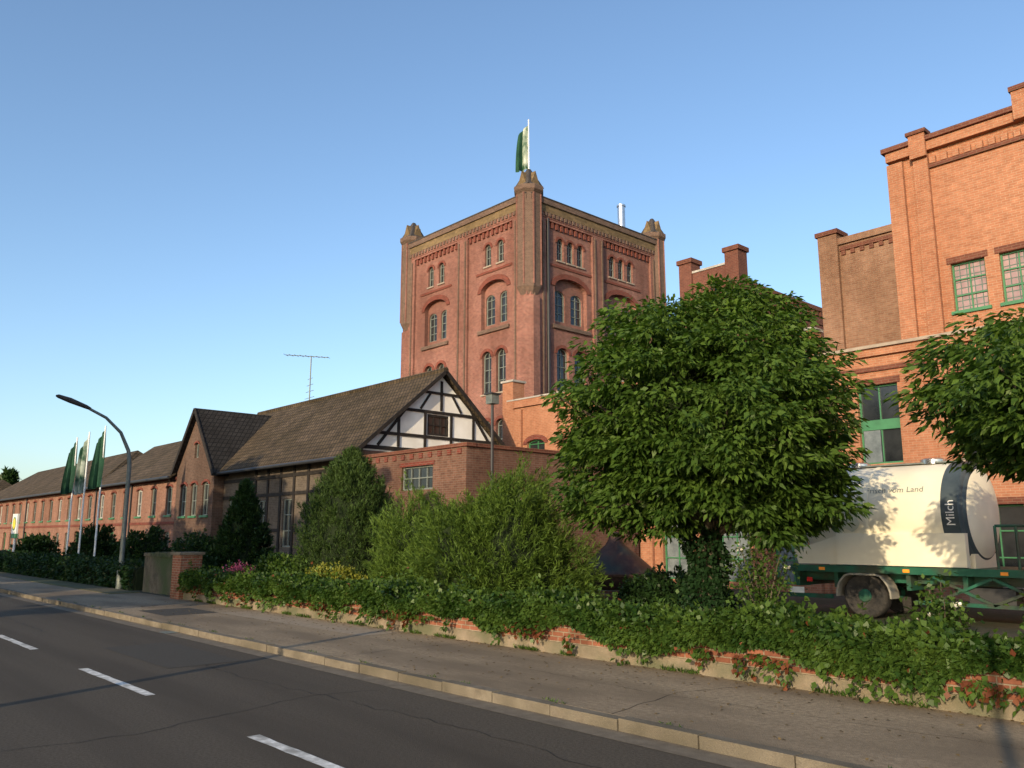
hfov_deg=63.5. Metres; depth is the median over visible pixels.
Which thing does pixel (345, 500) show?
cypress bush
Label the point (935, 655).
ivy hedge
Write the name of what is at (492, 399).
yard lamp
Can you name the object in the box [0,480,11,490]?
roof hip
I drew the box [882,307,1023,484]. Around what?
broadleaf tree
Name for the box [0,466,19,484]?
tree
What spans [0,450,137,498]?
roof front
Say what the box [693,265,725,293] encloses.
raised parapet
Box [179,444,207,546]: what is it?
window frame
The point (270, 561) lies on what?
garden shrub
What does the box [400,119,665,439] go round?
brewery tower
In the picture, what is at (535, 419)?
front wall
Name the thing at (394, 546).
juniper bush
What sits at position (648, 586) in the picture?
garden shrub
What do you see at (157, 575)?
masonry
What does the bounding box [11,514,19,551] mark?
roadside sign
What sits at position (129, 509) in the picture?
downpipe
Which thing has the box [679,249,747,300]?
pier
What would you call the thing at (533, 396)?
coping
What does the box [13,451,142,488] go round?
roof hip
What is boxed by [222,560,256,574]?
flowering shrub
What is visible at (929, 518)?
tank truck
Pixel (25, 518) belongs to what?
downpipe
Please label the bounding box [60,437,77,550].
flag
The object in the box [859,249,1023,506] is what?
window frame
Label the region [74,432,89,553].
flag
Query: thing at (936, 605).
rose bush
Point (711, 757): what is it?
gutter
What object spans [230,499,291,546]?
window frame
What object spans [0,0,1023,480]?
sky
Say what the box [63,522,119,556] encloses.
round shrub
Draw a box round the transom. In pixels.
[530,443,797,560]
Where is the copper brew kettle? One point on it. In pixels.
(619, 559)
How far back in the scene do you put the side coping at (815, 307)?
41.72 m
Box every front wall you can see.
[0,490,95,554]
[94,480,176,549]
[515,400,824,593]
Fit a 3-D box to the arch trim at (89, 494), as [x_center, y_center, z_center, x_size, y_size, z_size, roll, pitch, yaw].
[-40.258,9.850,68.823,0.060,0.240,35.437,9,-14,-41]
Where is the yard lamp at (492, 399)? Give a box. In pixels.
[484,392,500,504]
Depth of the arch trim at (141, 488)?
48.95 m
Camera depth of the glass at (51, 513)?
63.48 m
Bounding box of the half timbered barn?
[212,354,505,560]
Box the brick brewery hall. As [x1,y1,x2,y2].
[800,82,1023,600]
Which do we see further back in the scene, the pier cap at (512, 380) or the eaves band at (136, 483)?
the eaves band at (136, 483)
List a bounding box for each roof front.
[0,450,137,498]
[102,441,181,484]
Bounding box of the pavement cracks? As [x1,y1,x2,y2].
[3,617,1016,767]
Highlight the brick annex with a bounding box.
[362,442,638,572]
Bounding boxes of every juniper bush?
[362,471,457,581]
[396,451,610,600]
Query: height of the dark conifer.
4.220 m
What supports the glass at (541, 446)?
attached to the front wall at (535, 419)
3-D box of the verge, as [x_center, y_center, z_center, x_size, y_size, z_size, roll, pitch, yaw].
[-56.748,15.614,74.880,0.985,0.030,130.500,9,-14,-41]
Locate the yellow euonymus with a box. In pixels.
[305,556,368,581]
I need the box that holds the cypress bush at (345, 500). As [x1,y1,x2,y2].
[284,444,403,575]
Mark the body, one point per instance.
(818, 326)
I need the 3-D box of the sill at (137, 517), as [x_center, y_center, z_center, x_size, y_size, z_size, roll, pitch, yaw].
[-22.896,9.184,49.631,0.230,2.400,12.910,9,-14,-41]
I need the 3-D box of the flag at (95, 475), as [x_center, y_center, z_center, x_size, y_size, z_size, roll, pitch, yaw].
[-20.026,5.553,39.651,0.658,7.150,0.282,0,-10,-2]
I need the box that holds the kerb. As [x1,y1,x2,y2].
[0,588,872,767]
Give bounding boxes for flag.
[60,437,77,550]
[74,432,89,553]
[87,426,106,556]
[515,126,527,171]
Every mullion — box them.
[114,488,172,544]
[538,441,795,581]
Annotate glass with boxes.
[1,497,91,548]
[101,487,171,544]
[531,441,544,448]
[667,526,808,581]
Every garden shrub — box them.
[248,545,308,572]
[612,562,744,610]
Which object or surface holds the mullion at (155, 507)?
attached to the window frame at (152, 506)
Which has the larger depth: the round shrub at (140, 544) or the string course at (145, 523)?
the string course at (145, 523)
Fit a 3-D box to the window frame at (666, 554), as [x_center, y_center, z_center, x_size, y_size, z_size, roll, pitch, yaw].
[5.464,4.726,33.466,0.058,6.050,13.900,9,-14,-41]
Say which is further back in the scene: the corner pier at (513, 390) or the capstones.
the corner pier at (513, 390)
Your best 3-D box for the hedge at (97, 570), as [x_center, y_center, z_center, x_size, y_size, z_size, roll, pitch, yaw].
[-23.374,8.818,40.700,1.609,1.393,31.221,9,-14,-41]
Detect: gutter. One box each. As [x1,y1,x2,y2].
[0,487,87,500]
[0,593,779,767]
[101,476,169,487]
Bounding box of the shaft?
[170,555,202,598]
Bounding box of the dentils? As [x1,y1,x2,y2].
[750,287,822,316]
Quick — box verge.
[0,572,139,593]
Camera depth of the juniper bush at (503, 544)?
18.80 m
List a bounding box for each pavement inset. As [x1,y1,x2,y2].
[140,608,217,615]
[225,610,402,635]
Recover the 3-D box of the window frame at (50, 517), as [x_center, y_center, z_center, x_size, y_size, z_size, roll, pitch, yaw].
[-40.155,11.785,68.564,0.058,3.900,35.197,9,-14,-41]
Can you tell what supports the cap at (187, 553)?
on the shaft
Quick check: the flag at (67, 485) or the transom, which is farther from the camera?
the flag at (67, 485)
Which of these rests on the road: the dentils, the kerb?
the kerb
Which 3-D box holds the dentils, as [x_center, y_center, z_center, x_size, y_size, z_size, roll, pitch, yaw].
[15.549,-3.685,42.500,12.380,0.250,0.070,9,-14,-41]
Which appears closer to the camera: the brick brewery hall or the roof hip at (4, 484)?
the brick brewery hall
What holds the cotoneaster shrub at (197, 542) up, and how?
on the garden ground
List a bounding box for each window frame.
[0,497,80,522]
[6,496,91,548]
[100,490,141,517]
[112,486,170,549]
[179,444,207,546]
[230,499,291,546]
[403,465,520,499]
[427,240,630,435]
[427,414,447,436]
[529,439,795,584]
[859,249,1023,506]
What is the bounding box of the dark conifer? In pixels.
[202,477,276,568]
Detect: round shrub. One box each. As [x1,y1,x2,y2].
[9,532,62,553]
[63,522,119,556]
[111,525,171,559]
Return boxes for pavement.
[0,577,1023,767]
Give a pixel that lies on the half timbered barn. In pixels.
(282, 456)
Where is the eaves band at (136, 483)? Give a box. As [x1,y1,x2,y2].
[96,477,176,489]
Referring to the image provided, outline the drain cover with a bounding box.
[159,631,178,633]
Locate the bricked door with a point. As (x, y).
(887, 319)
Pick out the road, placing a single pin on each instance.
(52, 694)
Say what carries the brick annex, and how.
on the garden ground
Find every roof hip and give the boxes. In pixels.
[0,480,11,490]
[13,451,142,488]
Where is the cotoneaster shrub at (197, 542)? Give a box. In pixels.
[170,528,217,564]
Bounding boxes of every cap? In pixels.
[170,552,204,554]
[501,379,525,383]
[676,244,748,266]
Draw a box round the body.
[683,289,824,350]
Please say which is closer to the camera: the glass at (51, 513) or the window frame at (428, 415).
the window frame at (428, 415)
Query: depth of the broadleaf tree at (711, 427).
14.89 m
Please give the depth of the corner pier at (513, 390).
39.95 m
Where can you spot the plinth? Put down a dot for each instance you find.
(805, 681)
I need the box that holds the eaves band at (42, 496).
[0,489,95,501]
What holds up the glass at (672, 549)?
attached to the front wall at (535, 419)
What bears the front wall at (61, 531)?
on the garden ground
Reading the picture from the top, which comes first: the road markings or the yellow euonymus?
the yellow euonymus
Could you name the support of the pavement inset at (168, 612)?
on the pavement
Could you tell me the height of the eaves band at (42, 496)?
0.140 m
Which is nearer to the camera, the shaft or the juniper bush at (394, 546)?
the juniper bush at (394, 546)
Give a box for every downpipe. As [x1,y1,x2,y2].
[22,499,27,543]
[93,485,132,538]
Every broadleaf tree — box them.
[540,273,879,610]
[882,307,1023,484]
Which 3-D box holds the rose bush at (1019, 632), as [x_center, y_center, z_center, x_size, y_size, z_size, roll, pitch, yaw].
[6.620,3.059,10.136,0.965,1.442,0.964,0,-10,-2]
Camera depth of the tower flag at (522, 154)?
53.42 m
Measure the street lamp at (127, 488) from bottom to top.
6.838 m
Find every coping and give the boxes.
[379,605,1002,674]
[507,381,623,401]
[692,262,724,273]
[748,283,821,311]
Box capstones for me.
[144,552,172,557]
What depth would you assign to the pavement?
9.91 m
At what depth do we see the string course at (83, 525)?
63.08 m
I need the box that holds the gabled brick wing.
[168,408,271,550]
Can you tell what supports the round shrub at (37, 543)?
on the garden ground
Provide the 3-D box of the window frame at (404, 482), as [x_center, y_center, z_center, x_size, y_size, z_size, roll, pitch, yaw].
[-2.440,4.859,30.302,2.510,3.550,5.430,9,-14,-41]
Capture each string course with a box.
[0,524,92,528]
[94,521,173,525]
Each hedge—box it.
[0,549,144,590]
[176,559,1023,716]
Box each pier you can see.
[502,382,523,445]
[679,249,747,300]
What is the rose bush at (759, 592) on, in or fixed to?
on the garden ground
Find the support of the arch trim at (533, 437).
attached to the front wall at (535, 419)
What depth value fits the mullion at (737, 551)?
30.14 m
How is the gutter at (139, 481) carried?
attached to the roof front at (155, 461)
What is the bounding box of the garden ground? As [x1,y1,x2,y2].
[0,571,1023,639]
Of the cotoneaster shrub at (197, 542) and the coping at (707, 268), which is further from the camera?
the coping at (707, 268)
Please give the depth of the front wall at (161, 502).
48.64 m
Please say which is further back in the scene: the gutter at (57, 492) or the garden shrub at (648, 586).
the gutter at (57, 492)
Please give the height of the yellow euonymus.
1.379 m
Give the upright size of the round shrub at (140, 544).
2.558 m
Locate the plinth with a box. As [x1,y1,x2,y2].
[183,593,1023,721]
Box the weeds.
[60,598,929,767]
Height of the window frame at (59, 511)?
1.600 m
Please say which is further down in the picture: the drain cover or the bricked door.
the drain cover
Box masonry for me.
[142,556,172,595]
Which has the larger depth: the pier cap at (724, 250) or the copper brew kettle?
the pier cap at (724, 250)
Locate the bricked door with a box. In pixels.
[874,299,900,343]
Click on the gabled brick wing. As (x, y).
(213, 442)
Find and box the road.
[0,592,780,767]
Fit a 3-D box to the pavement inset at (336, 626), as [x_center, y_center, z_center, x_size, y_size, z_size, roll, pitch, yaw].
[-4.657,5.286,18.434,1.000,0.001,6.500,9,-14,-41]
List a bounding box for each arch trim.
[0,493,92,506]
[101,484,173,494]
[523,431,569,444]
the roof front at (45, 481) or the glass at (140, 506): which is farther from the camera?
the roof front at (45, 481)
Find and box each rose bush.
[723,516,807,606]
[897,569,984,631]
[1003,593,1023,635]
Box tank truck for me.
[790,458,1023,617]
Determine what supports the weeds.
on the pavement
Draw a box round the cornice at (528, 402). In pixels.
[513,351,805,408]
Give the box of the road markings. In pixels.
[0,635,343,767]
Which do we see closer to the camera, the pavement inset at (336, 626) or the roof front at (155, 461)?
the pavement inset at (336, 626)
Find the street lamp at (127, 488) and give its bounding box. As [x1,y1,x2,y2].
[56,394,131,588]
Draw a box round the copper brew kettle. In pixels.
[573,532,654,603]
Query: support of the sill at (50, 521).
attached to the front wall at (61, 531)
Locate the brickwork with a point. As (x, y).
(556, 633)
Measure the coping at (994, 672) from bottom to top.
0.058 m
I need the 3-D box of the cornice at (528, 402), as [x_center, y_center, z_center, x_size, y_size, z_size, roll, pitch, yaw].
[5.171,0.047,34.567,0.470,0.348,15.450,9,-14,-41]
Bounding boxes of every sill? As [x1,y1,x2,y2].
[0,519,90,550]
[98,515,170,519]
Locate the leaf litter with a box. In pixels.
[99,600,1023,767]
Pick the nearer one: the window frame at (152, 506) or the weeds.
the weeds
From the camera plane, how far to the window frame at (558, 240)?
54.09 m
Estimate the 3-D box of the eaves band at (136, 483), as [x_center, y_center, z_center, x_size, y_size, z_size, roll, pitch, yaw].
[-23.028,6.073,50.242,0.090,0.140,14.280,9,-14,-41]
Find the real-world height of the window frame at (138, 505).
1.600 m
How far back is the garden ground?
20.36 m
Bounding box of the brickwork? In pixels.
[184,589,1023,702]

